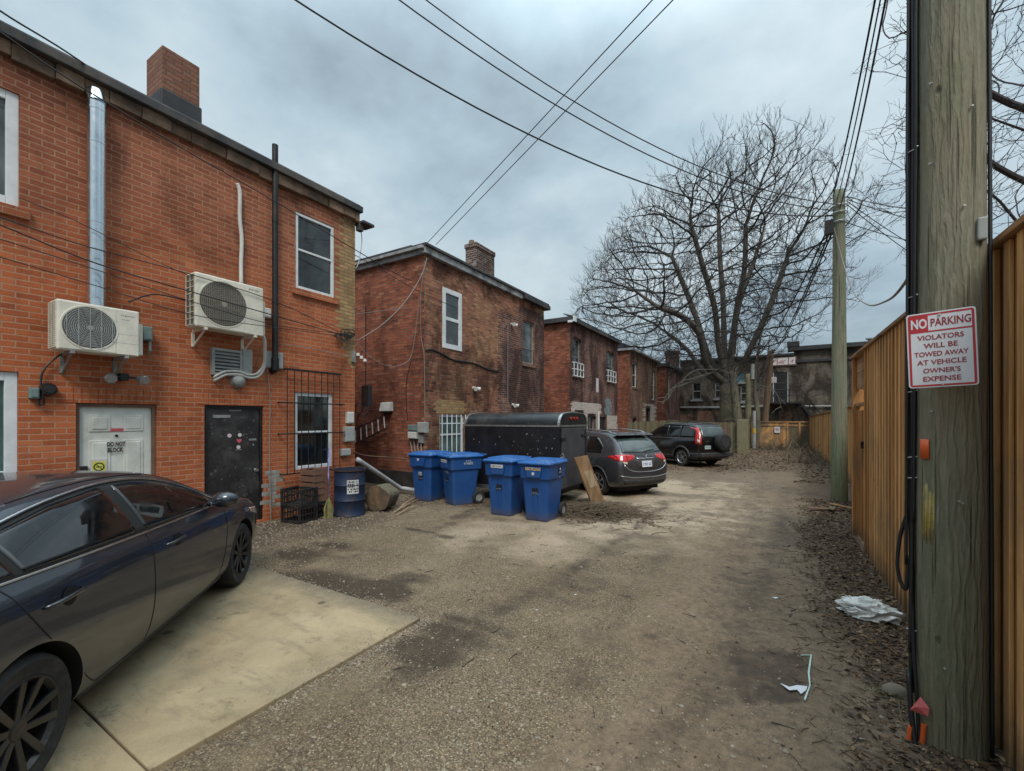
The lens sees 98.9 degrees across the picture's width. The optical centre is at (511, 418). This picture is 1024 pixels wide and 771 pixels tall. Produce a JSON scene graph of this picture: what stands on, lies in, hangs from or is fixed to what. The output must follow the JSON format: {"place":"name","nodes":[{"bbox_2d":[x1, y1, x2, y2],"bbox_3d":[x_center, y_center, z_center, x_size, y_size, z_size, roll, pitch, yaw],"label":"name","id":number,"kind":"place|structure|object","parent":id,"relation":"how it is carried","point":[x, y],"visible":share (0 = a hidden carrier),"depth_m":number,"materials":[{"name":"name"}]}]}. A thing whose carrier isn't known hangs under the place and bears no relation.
{"place":"outdoors","nodes":[
{"label":"outdoors","id":0,"kind":"place"},
{"bbox_2d":[0,0,1023,401],"label":"sky","id":1,"kind":"structure","parent":0,"point":[340,114],"materials":[{"name":"grey"}]},
{"bbox_2d":[158,441,1015,770],"bbox_3d":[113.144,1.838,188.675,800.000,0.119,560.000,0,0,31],"label":"ground","id":2,"kind":"structure","parent":0,"point":[372,719],"depth_m":3.58,"materials":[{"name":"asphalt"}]},
{"bbox_2d":[0,20,414,523],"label":"brick building","id":3,"kind":"structure","parent":2,"relation":"on","point":[71,150],"depth_m":6.62,"materials":[{"name":"red brick"}]},
{"bbox_2d":[0,371,17,471],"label":"window","id":4,"kind":"structure","parent":3,"relation":"in","point":[8,380],"depth_m":5.29,"materials":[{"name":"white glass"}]},
{"bbox_2d":[0,88,29,220],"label":"window","id":5,"kind":"structure","parent":3,"relation":"in","point":[9,101],"depth_m":5.30,"materials":[{"name":"white glass"}]},
{"bbox_2d":[28,388,39,398],"bbox_3d":[-5.915,-0.319,5.422,0.098,0.134,0.088,0,0,31],"label":"junction box","id":6,"kind":"object","parent":3,"relation":"attached to","point":[33,393],"visible":1,"depth_m":5.39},
{"bbox_2d":[0,10,89,66],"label":"facade cable","id":7,"kind":"object","parent":3,"relation":"attached to","point":[28,28],"visible":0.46,"depth_m":5.16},
{"bbox_2d":[38,383,57,395],"bbox_3d":[-5.843,-0.374,5.529,0.110,0.169,0.169,0,0,31],"label":"round vent","id":8,"kind":"object","parent":3,"relation":"attached to","point":[48,389],"visible":0.97,"depth_m":5.50,"materials":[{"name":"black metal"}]},
{"bbox_2d":[48,299,142,375],"bbox_3d":[-5.480,-1.024,5.793,0.442,0.887,0.882,0,0,31],"label":"air conditioner","id":9,"kind":"object","parent":3,"relation":"attached to","point":[86,328],"visible":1,"depth_m":5.62,"materials":[{"name":"beige paint"}]},
{"bbox_2d":[37,353,61,405],"bbox_3d":[-5.774,-0.523,5.542,0.312,0.714,0.112,0,0,-35],"label":"cable loop","id":10,"kind":"object","parent":9,"relation":"attached to","point":[42,395],"visible":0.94,"depth_m":5.47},
{"bbox_2d":[19,197,190,276],"bbox_3d":[-5.319,-2.373,5.908,0.009,0.450,1.790,0,0,31],"label":"facade cable","id":11,"kind":"object","parent":3,"relation":"attached to","point":[101,233],"visible":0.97,"depth_m":5.80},
{"bbox_2d":[80,406,150,474],"bbox_3d":[-5.593,0.777,6.183,0.087,1.887,0.820,0,0,31],"label":"door","id":12,"kind":"structure","parent":3,"relation":"in","point":[111,438],"depth_m":6.18,"materials":[{"name":"white paint"}]},
{"bbox_2d":[104,373,149,384],"bbox_3d":[-5.398,-0.561,6.119,0.247,0.163,0.509,0,0,31],"label":"floodlight","id":13,"kind":"object","parent":3,"relation":"attached to","point":[114,378],"visible":1,"depth_m":6.12,"materials":[{"name":"black metal"}]},
{"bbox_2d":[143,326,152,340],"bbox_3d":[-5.316,-1.238,6.381,0.138,0.203,0.106,0,0,31],"label":"switch box","id":14,"kind":"object","parent":3,"relation":"attached to","point":[147,333],"visible":0.88,"depth_m":6.34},
{"bbox_2d":[0,217,340,332],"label":"facade cable","id":15,"kind":"object","parent":3,"relation":"attached to","point":[154,264],"visible":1,"depth_m":6.04,"materials":[{"name":"rubber"}]},
{"bbox_2d":[0,239,342,333],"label":"facade cable","id":16,"kind":"object","parent":3,"relation":"attached to","point":[155,289],"visible":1,"depth_m":6.02,"materials":[{"name":"rubber"}]},
{"bbox_2d":[0,224,343,335],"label":"facade cable","id":17,"kind":"object","parent":3,"relation":"attached to","point":[150,279],"visible":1,"depth_m":5.99,"materials":[{"name":"rubber"}]},
{"bbox_2d":[0,257,345,336],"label":"facade cable","id":18,"kind":"object","parent":3,"relation":"attached to","point":[152,303],"visible":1,"depth_m":5.98,"materials":[{"name":"rubber"}]},
{"bbox_2d":[0,31,411,280],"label":"facade cable","id":19,"kind":"object","parent":3,"relation":"attached to","point":[180,146],"visible":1,"depth_m":6.07,"materials":[{"name":"rubber"}]},
{"bbox_2d":[186,272,264,351],"bbox_3d":[-4.660,-1.679,7.161,0.440,1.092,1.097,0,0,31],"label":"air conditioner","id":20,"kind":"object","parent":3,"relation":"attached to","point":[206,287],"visible":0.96,"depth_m":6.94,"materials":[{"name":"beige paint"}]},
{"bbox_2d":[213,336,266,381],"bbox_3d":[-4.567,-1.041,7.431,0.282,0.882,0.822,0,0,37],"label":"refrigerant line","id":21,"kind":"object","parent":20,"relation":"attached to","point":[244,374],"visible":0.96,"depth_m":7.58,"materials":[{"name":"white plastic"}]},
{"bbox_2d":[207,408,258,518],"bbox_3d":[-4.763,0.808,7.513,0.122,1.983,0.865,0,0,31],"label":"door","id":22,"kind":"structure","parent":3,"relation":"in","point":[232,433],"depth_m":7.53,"materials":[{"name":"black paint"}]},
{"bbox_2d":[230,376,244,387],"bbox_3d":[-4.656,-0.650,7.480,0.120,0.247,0.247,0,0,31],"label":"wall lamp","id":23,"kind":"object","parent":3,"relation":"attached to","point":[237,381],"visible":0.94,"depth_m":7.43,"materials":[{"name":"grey plastic"}]},
{"bbox_2d":[267,368,270,520],"bbox_3d":[-4.407,0.402,7.933,0.015,2.936,0.099,0,0,31],"label":"facade cable","id":24,"kind":"object","parent":3,"relation":"attached to","point":[269,445],"visible":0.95,"depth_m":7.95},
{"bbox_2d":[266,351,282,368],"bbox_3d":[-4.362,-1.075,8.040,0.068,0.301,0.325,0,0,31],"label":"junction box","id":25,"kind":"object","parent":3,"relation":"attached to","point":[269,357],"visible":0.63,"depth_m":7.96,"materials":[{"name":"grey plastic"}]},
{"bbox_2d":[295,392,331,469],"bbox_3d":[-4.004,0.234,8.810,0.070,1.501,0.838,0,0,31],"label":"window","id":26,"kind":"structure","parent":3,"relation":"in","point":[314,409],"depth_m":8.81,"materials":[{"name":"white glass"}]},
{"bbox_2d":[292,212,338,304],"bbox_3d":[-3.950,-3.196,8.804,0.130,1.611,1.020,0,0,31],"label":"window","id":27,"kind":"structure","parent":3,"relation":"in","point":[314,247],"depth_m":8.81,"materials":[{"name":"white glass"}]},
{"bbox_2d":[343,426,354,441],"bbox_3d":[-3.506,0.327,9.419,0.118,0.327,0.232,0,0,31],"label":"meter box","id":28,"kind":"object","parent":3,"relation":"attached to","point":[349,434],"visible":1,"depth_m":9.36,"materials":[{"name":"grey plastic"}]},
{"bbox_2d":[362,307,371,405],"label":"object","id":29,"kind":"object","parent":3,"relation":"attached to","point":[366,395],"depth_m":9.89,"materials":[{"name":"black metal"}]},
{"bbox_2d":[43,565,419,770],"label":"concrete pad","id":30,"kind":"object","parent":2,"relation":"on","point":[196,673],"visible":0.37,"depth_m":3.21,"materials":[{"name":"concrete"}]},
{"bbox_2d":[0,471,256,770],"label":"parked car","id":31,"kind":"object","parent":30,"relation":"on","point":[103,574],"visible":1,"depth_m":2.64,"materials":[{"name":"grey paint"}]},
{"bbox_2d":[281,503,317,523],"bbox_3d":[-3.868,1.702,7.977,0.464,0.302,0.406,0,0,23],"label":"milk crate","id":32,"kind":"object","parent":2,"relation":"on","point":[299,518],"visible":0.88,"depth_m":7.86,"materials":[{"name":"black plastic"}]},
{"bbox_2d":[280,486,317,506],"bbox_3d":[-3.868,1.403,7.977,0.464,0.302,0.406,0,0,17],"label":"milk crate","id":33,"kind":"object","parent":32,"relation":"on","point":[297,501],"visible":1,"depth_m":7.86,"materials":[{"name":"black plastic"}]},
{"bbox_2d":[301,500,327,517],"bbox_3d":[-3.748,1.701,8.371,0.404,0.292,0.366,0,0,35],"label":"milk crate","id":34,"kind":"object","parent":2,"relation":"on","point":[320,509],"visible":0.4,"depth_m":8.29,"materials":[{"name":"black plastic"}]},
{"bbox_2d":[303,494,327,501],"bbox_3d":[-3.758,1.496,8.355,0.384,0.112,0.324,0,0,37],"label":"plastic tray","id":35,"kind":"object","parent":34,"relation":"on","point":[323,497],"visible":0.4,"depth_m":8.29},
{"bbox_2d":[303,488,327,494],"bbox_3d":[-3.761,1.371,8.350,0.384,0.112,0.316,0,0,34],"label":"plastic tray","id":36,"kind":"object","parent":35,"relation":"on","point":[321,491],"visible":0.43,"depth_m":8.29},
{"bbox_2d":[301,481,327,487],"bbox_3d":[-3.764,1.246,8.345,0.384,0.112,0.308,0,0,31],"label":"plastic tray","id":37,"kind":"object","parent":36,"relation":"on","point":[322,484],"visible":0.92,"depth_m":8.25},
{"bbox_2d":[300,475,327,481],"bbox_3d":[-3.767,1.121,8.340,0.384,0.112,0.300,0,0,28],"label":"plastic tray","id":38,"kind":"object","parent":37,"relation":"on","point":[311,478],"visible":0.88,"depth_m":8.24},
{"bbox_2d":[300,467,326,475],"bbox_3d":[-3.770,0.996,8.335,0.384,0.112,0.292,0,0,25],"label":"plastic tray","id":39,"kind":"object","parent":38,"relation":"on","point":[312,471],"visible":1,"depth_m":8.25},
{"bbox_2d":[324,448,332,518],"bbox_3d":[-3.566,1.227,8.542,0.158,1.263,0.872,0,0,-20],"label":"broom","id":40,"kind":"object","parent":2,"relation":"on","point":[328,503],"visible":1,"depth_m":8.31,"materials":[{"name":"plastic"}]},
{"bbox_2d":[249,559,443,719],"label":"loose gravel","id":41,"kind":"structure","parent":2,"relation":"on","point":[377,649],"depth_m":3.50,"materials":[{"name":"gravel"}]},
{"bbox_2d":[333,467,365,517],"bbox_3d":[-3.150,1.407,8.509,0.604,0.895,0.604,0,0,31],"label":"steel drum","id":42,"kind":"object","parent":2,"relation":"on","point":[349,492],"visible":1,"depth_m":8.27,"materials":[{"name":"metal"}]},
{"bbox_2d":[251,492,490,570],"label":"loose gravel","id":43,"kind":"structure","parent":2,"relation":"on","point":[404,499],"depth_m":7.64,"materials":[{"name":"gravel"}]},
{"bbox_2d":[365,483,398,510],"bbox_3d":[-2.649,1.592,8.950,0.569,0.520,0.420,0,0,12],"label":"log","id":44,"kind":"object","parent":2,"relation":"on","point":[379,497],"visible":1,"depth_m":8.76,"materials":[{"name":"wood"}]},
{"bbox_2d":[407,450,451,501],"bbox_3d":[-1.878,1.294,10.189,0.688,1.125,0.946,0,0,27],"label":"wheeled bin","id":45,"kind":"object","parent":2,"relation":"on","point":[427,470],"visible":0.77,"depth_m":9.86,"materials":[{"name":"blue plastic"}]},
{"bbox_2d":[355,240,550,486],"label":"brick building","id":46,"kind":"structure","parent":2,"relation":"on","point":[464,347],"depth_m":12.60,"materials":[{"name":"red brick"}]},
{"bbox_2d":[379,402,392,412],"bbox_3d":[-3.501,-0.318,12.195,0.379,0.308,0.178,0,0,31],"label":"dryer vent","id":47,"kind":"object","parent":46,"relation":"attached to","point":[386,407],"visible":0.99,"depth_m":12.12,"materials":[{"name":"white plastic"}]},
{"bbox_2d":[417,422,428,432],"bbox_3d":[-2.342,0.226,11.523,0.269,0.283,0.158,0,0,31],"label":"meter box","id":48,"kind":"object","parent":46,"relation":"attached to","point":[422,427],"visible":1,"depth_m":11.46,"materials":[{"name":"grey plastic"}]},
{"bbox_2d":[440,415,462,451],"bbox_3d":[-1.778,0.588,12.638,0.070,1.420,1.107,0,0,31],"label":"window","id":49,"kind":"structure","parent":46,"relation":"in","point":[444,416],"depth_m":12.71,"materials":[{"name":"white glass"}]},
{"bbox_2d":[442,287,461,351],"bbox_3d":[-1.731,-2.839,12.601,0.070,1.698,0.873,0,0,31],"label":"window","id":50,"kind":"structure","parent":46,"relation":"in","point":[451,316],"depth_m":12.60,"materials":[{"name":"white glass"}]},
{"bbox_2d":[522,320,535,367],"bbox_3d":[0.592,-2.804,16.513,0.170,1.710,1.063,0,0,31],"label":"window","id":51,"kind":"structure","parent":46,"relation":"in","point":[527,327],"depth_m":16.61,"materials":[{"name":"grey glass"}]},
{"bbox_2d":[427,0,652,242],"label":"overhead wire","id":52,"kind":"object","parent":46,"relation":"attached to","point":[553,106],"visible":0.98,"depth_m":7.06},
{"bbox_2d":[439,0,672,240],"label":"overhead wire","id":53,"kind":"object","parent":46,"relation":"attached to","point":[567,108],"visible":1,"depth_m":7.10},
{"bbox_2d":[437,452,486,505],"bbox_3d":[-1.097,1.300,9.744,0.946,1.125,0.688,0,0,-34],"label":"wheeled bin","id":54,"kind":"object","parent":2,"relation":"on","point":[460,472],"visible":1,"depth_m":9.50,"materials":[{"name":"blue plastic"}]},
{"bbox_2d":[482,455,531,515],"bbox_3d":[-0.060,1.284,8.658,0.688,1.125,0.946,0,0,30],"label":"wheeled bin","id":55,"kind":"object","parent":2,"relation":"on","point":[506,488],"visible":0.79,"depth_m":8.33,"materials":[{"name":"blue plastic"}]},
{"bbox_2d":[464,412,586,493],"bbox_3d":[-0.043,0.843,10.683,3.577,2.014,1.900,0,0,31],"label":"cargo trailer","id":56,"kind":"object","parent":2,"relation":"on","point":[554,434],"visible":0.52,"depth_m":9.76,"materials":[{"name":"metal"}]},
{"bbox_2d":[517,457,567,521],"bbox_3d":[0.604,1.287,8.218,0.688,1.125,0.946,0,0,30],"label":"wheeled bin","id":57,"kind":"object","parent":2,"relation":"on","point":[542,477],"visible":0.99,"depth_m":7.91,"materials":[{"name":"blue plastic"}]},
{"bbox_2d":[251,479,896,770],"bbox_3d":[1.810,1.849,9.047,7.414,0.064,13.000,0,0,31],"label":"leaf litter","id":58,"kind":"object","parent":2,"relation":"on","point":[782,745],"visible":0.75,"depth_m":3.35,"materials":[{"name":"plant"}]},
{"bbox_2d":[544,313,621,430],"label":"brick building","id":59,"kind":"structure","parent":2,"relation":"on","point":[580,366],"depth_m":20.88,"materials":[{"name":"red brick"}]},
{"bbox_2d":[572,338,582,378],"bbox_3d":[2.979,-2.819,20.436,0.210,1.856,1.164,0,0,31],"label":"window","id":60,"kind":"structure","parent":59,"relation":"in","point":[575,342],"depth_m":20.59,"materials":[{"name":"grey glass"}]},
{"bbox_2d":[606,352,614,383],"bbox_3d":[5.465,-2.858,24.582,0.210,1.749,1.390,0,0,31],"label":"window","id":61,"kind":"structure","parent":59,"relation":"in","point":[609,356],"depth_m":24.82,"materials":[{"name":"grey glass"}]},
{"bbox_2d":[574,455,603,502],"bbox_3d":[1.674,1.328,9.442,0.220,1.082,1.118,0,0,35],"label":"plywood board","id":62,"kind":"object","parent":2,"relation":"on","point":[588,478],"visible":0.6,"depth_m":9.38,"materials":[{"name":"wood"}]},
{"bbox_2d":[525,498,717,533],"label":"leaf litter","id":63,"kind":"object","parent":2,"relation":"on","point":[595,508],"visible":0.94,"depth_m":8.34,"materials":[{"name":"plant"}]},
{"bbox_2d":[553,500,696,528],"bbox_3d":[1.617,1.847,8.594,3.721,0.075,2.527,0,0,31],"label":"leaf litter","id":64,"kind":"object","parent":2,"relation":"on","point":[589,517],"visible":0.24,"depth_m":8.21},
{"bbox_2d":[587,429,666,494],"bbox_3d":[2.238,1.054,12.104,1.684,1.593,4.094,0,0,-27],"label":"parked car","id":65,"kind":"object","parent":2,"relation":"on","point":[622,460],"visible":0.62,"depth_m":10.44,"materials":[{"name":"paint"}]},
{"bbox_2d":[288,486,974,770],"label":"fallen twigs","id":66,"kind":"object","parent":2,"relation":"on","point":[656,595],"visible":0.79,"depth_m":4.47,"materials":[{"name":"wood"}]},
{"bbox_2d":[618,343,659,430],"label":"brick building","id":67,"kind":"structure","parent":2,"relation":"on","point":[637,384],"depth_m":29.19,"materials":[{"name":"red brick"}]},
{"bbox_2d":[657,351,682,420],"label":"brick building","id":68,"kind":"structure","parent":2,"relation":"on","point":[671,406],"depth_m":37.96,"materials":[{"name":"brown brick"}]},
{"bbox_2d":[627,420,736,452],"bbox_3d":[9.688,0.981,25.476,6.012,1.839,0.078,0,0,31],"label":"board fence","id":69,"kind":"object","parent":2,"relation":"on","point":[730,429],"visible":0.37,"depth_m":25.72,"materials":[{"name":"wood"}]},
{"bbox_2d":[645,421,732,465],"bbox_3d":[6.964,0.959,18.727,1.978,1.782,4.627,0,0,-25],"label":"parked car","id":70,"kind":"object","parent":2,"relation":"on","point":[683,443],"visible":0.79,"depth_m":17.08,"materials":[{"name":"black paint"}]},
{"bbox_2d":[569,104,893,422],"bbox_3d":[13.010,-8.888,30.355,18.851,21.675,14.960,0,0,-1],"label":"bare tree","id":71,"kind":"object","parent":2,"relation":"on","point":[725,353],"visible":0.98,"depth_m":28.39,"materials":[{"name":"brown plant"}]},
{"bbox_2d":[720,366,756,428],"bbox_3d":[13.950,-0.687,27.135,2.328,5.174,2.088,0,0,-3],"label":"tree stump","id":72,"kind":"object","parent":2,"relation":"on","point":[736,410],"visible":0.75,"depth_m":27.08,"materials":[{"name":"brown plant"}]},
{"bbox_2d":[737,420,748,452],"bbox_3d":[12.468,0.967,23.680,0.531,1.865,0.558,0,0,31],"label":"timber post","id":73,"kind":"object","parent":2,"relation":"on","point":[743,434],"visible":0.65,"depth_m":23.45,"materials":[{"name":"wood"}]},
{"bbox_2d":[745,364,755,447],"bbox_3d":[15.056,-0.775,27.614,0.399,5.350,0.794,0,0,-23],"label":"utility pole","id":74,"kind":"object","parent":2,"relation":"on","point":[752,432],"visible":0.76,"depth_m":27.63,"materials":[{"name":"grey wood"}]},
{"bbox_2d":[666,447,850,485],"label":"leaf litter","id":75,"kind":"object","parent":2,"relation":"on","point":[804,468],"visible":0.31,"depth_m":17.35,"materials":[{"name":"brown plant"}]},
{"bbox_2d":[743,291,777,447],"bbox_3d":[15.514,-3.027,27.500,2.063,9.870,1.783,0,0,31],"label":"bare tree","id":76,"kind":"object","parent":2,"relation":"on","point":[756,387],"visible":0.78,"depth_m":27.39,"materials":[{"name":"brown plant"}]},
{"bbox_2d":[762,350,776,420],"bbox_3d":[19.750,-1.675,33.829,1.140,7.150,0.470,0,0,31],"label":"utility pole","id":77,"kind":"object","parent":2,"relation":"on","point":[769,380],"visible":0.78,"depth_m":33.66,"materials":[{"name":"brown wood"}]},
{"bbox_2d":[680,337,873,440],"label":"brick building","id":78,"kind":"structure","parent":2,"relation":"on","point":[802,385],"depth_m":38.00,"materials":[{"name":"brown brick"}]},
{"bbox_2d":[690,383,702,401],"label":"window","id":79,"kind":"structure","parent":78,"relation":"in","point":[696,387],"depth_m":42.01,"materials":[{"name":"white glass"}]},
{"bbox_2d":[774,372,787,401],"bbox_3d":[23.555,-2.777,38.442,1.043,2.607,0.075,0,0,31],"label":"door","id":80,"kind":"structure","parent":78,"relation":"in","point":[782,377],"depth_m":38.38,"materials":[{"name":"black paint"}]},
{"bbox_2d":[728,435,827,465],"bbox_3d":[12.911,1.367,22.750,6.250,1.073,12.262,0,0,31],"label":"leaf pile","id":81,"kind":"object","parent":2,"relation":"on","point":[780,447],"visible":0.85,"depth_m":20.63,"materials":[{"name":"plant"}]},
{"bbox_2d":[751,421,808,447],"bbox_3d":[16.882,1.025,28.355,3.888,1.750,0.120,0,0,31],"label":"cedar fence","id":82,"kind":"object","parent":2,"relation":"on","point":[788,430],"visible":0.47,"depth_m":27.98,"materials":[{"name":"wood"}]},
{"bbox_2d":[780,683,806,693],"bbox_3d":[1.936,1.838,2.979,0.167,0.004,0.104,0,0,12],"label":"litter scrap","id":83,"kind":"object","parent":2,"relation":"on","point":[801,689],"visible":1,"depth_m":2.99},
{"bbox_2d":[824,188,847,501],"bbox_3d":[7.141,-1.575,9.657,0.547,6.950,0.318,0,0,-26],"label":"utility pole","id":84,"kind":"object","parent":2,"relation":"on","point":[839,462],"visible":0.98,"depth_m":9.60,"materials":[{"name":"brown wood"}]},
{"bbox_2d":[294,0,827,216],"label":"overhead wire","id":85,"kind":"object","parent":84,"relation":"attached to","point":[366,44],"visible":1,"depth_m":6.55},
{"bbox_2d":[399,0,833,210],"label":"overhead wire","id":86,"kind":"object","parent":84,"relation":"attached to","point":[588,123],"visible":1,"depth_m":7.10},
{"bbox_2d":[426,0,838,204],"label":"overhead wire","id":87,"kind":"object","parent":84,"relation":"attached to","point":[605,119],"visible":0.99,"depth_m":7.41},
{"bbox_2d":[752,236,824,358],"bbox_3d":[11.075,-3.903,18.787,0.038,1.130,19.682,0,0,24],"label":"overhead wire","id":88,"kind":"object","parent":84,"relation":"attached to","point":[797,291],"visible":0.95,"depth_m":13.01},
{"bbox_2d":[770,236,828,352],"bbox_3d":[13.428,-4.487,21.811,0.038,1.162,27.171,0,0,28],"label":"overhead wire","id":89,"kind":"object","parent":84,"relation":"attached to","point":[807,285],"visible":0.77,"depth_m":13.06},
{"bbox_2d":[769,235,831,354],"bbox_3d":[13.428,-4.370,21.811,0.038,1.195,27.171,0,0,28],"label":"overhead wire","id":90,"kind":"object","parent":84,"relation":"attached to","point":[809,285],"visible":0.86,"depth_m":12.65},
{"bbox_2d":[832,0,875,196],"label":"overhead wire","id":91,"kind":"object","parent":84,"relation":"attached to","point":[869,29],"visible":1,"depth_m":6.30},
{"bbox_2d":[836,0,880,202],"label":"overhead wire","id":92,"kind":"object","parent":84,"relation":"attached to","point":[861,92],"visible":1,"depth_m":6.29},
{"bbox_2d":[839,0,886,208],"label":"overhead wire","id":93,"kind":"object","parent":84,"relation":"attached to","point":[878,36],"visible":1,"depth_m":6.20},
{"bbox_2d":[834,228,905,305],"bbox_3d":[4.820,-2.566,6.078,0.233,3.375,8.612,0,0,34],"label":"overhead wire","id":94,"kind":"object","parent":84,"relation":"attached to","point":[898,290],"visible":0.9,"depth_m":5.94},
{"bbox_2d":[808,390,863,483],"bbox_3d":[12.053,0.715,17.094,0.750,2.330,24.398,0,0,31],"label":"cedar fence","id":95,"kind":"object","parent":2,"relation":"on","point":[820,429],"visible":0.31,"depth_m":18.59,"materials":[{"name":"wood"}]},
{"bbox_2d":[835,595,903,625],"bbox_3d":[3.310,1.743,4.076,0.375,0.168,0.519,0,0,-44],"label":"plastic bag","id":96,"kind":"object","parent":2,"relation":"on","point":[866,608],"visible":1,"depth_m":4.00,"materials":[{"name":"plastic"}]},
{"bbox_2d":[776,525,1003,770],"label":"fallen twigs","id":97,"kind":"object","parent":2,"relation":"on","point":[842,657],"visible":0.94,"depth_m":3.30,"materials":[{"name":"wood"}]},
{"bbox_2d":[882,682,906,696],"bbox_3d":[2.562,1.803,2.926,0.146,0.060,0.103,0,0,31],"label":"stone","id":98,"kind":"object","parent":2,"relation":"on","point":[894,689],"visible":0.91,"depth_m":2.91,"materials":[{"name":"stone"}]},
{"bbox_2d":[784,498,1007,770],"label":"leaf litter","id":99,"kind":"object","parent":2,"relation":"on","point":[895,672],"visible":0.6,"depth_m":3.72,"materials":[{"name":"plant"}]},
{"bbox_2d":[906,723,926,744],"bbox_3d":[2.271,1.790,2.461,0.089,0.170,0.036,0,0,31],"label":"orange marker","id":100,"kind":"object","parent":2,"relation":"on","point":[923,730],"visible":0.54,"depth_m":2.45,"materials":[{"name":"plastic"}]},
{"bbox_2d":[849,0,1023,265],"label":"bare tree","id":101,"kind":"object","parent":2,"relation":"on","point":[998,97],"visible":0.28,"depth_m":7.61,"materials":[{"name":"brown plant"}]},
{"bbox_2d":[850,214,1023,770],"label":"cedar fence","id":102,"kind":"object","parent":2,"relation":"on","point":[878,467],"visible":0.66,"depth_m":2.42,"materials":[{"name":"brown wood"}]},
{"bbox_2d":[881,700,995,764],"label":"dry stems","id":103,"kind":"object","parent":2,"relation":"on","point":[911,741],"visible":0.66,"depth_m":2.38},
{"bbox_2d":[914,0,989,761],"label":"utility pole","id":104,"kind":"object","parent":2,"relation":"on","point":[951,594],"visible":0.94,"depth_m":2.36,"materials":[{"name":"brown wood"}]},
{"bbox_2d":[895,0,919,744],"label":"cable bundle","id":105,"kind":"object","parent":104,"relation":"attached to","point":[907,527],"visible":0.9,"depth_m":2.54,"materials":[{"name":"metal"}]},
{"bbox_2d":[910,697,928,715],"bbox_3d":[2.270,1.601,2.444,0.030,0.097,0.084,0,0,-38],"label":"pink ribbon","id":106,"kind":"object","parent":104,"relation":"hanging from","point":[920,706],"visible":1,"depth_m":2.44,"materials":[{"name":"plastic"}]},
{"bbox_2d":[906,306,978,388],"bbox_3d":[2.255,-0.361,2.331,0.264,0.399,0.229,0,0,31],"label":"parking sign","id":107,"kind":"object","parent":104,"relation":"attached to","point":[942,348],"visible":1,"depth_m":2.25,"materials":[{"name":"metal"}]},
{"bbox_2d":[976,0,994,759],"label":"cable bundle","id":108,"kind":"object","parent":104,"relation":"attached to","point":[984,228],"visible":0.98,"depth_m":2.34,"materials":[{"name":"grey plastic"}]},
{"bbox_3d":[-3.518,-0.136,12.194,0.070,0.146,0.167,0,0,31],"label":"wall hook","id":109,"kind":"object","parent":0,"visible":0},
{"bbox_2d":[355,414,387,444],"bbox_3d":[-4.182,0.367,12.590,1.679,1.022,0.041,0,0,31],"label":"ladder","id":110,"kind":"object","parent":109,"relation":"hanging from","point":[366,424],"visible":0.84,"depth_m":12.47,"materials":[{"name":"metal"}]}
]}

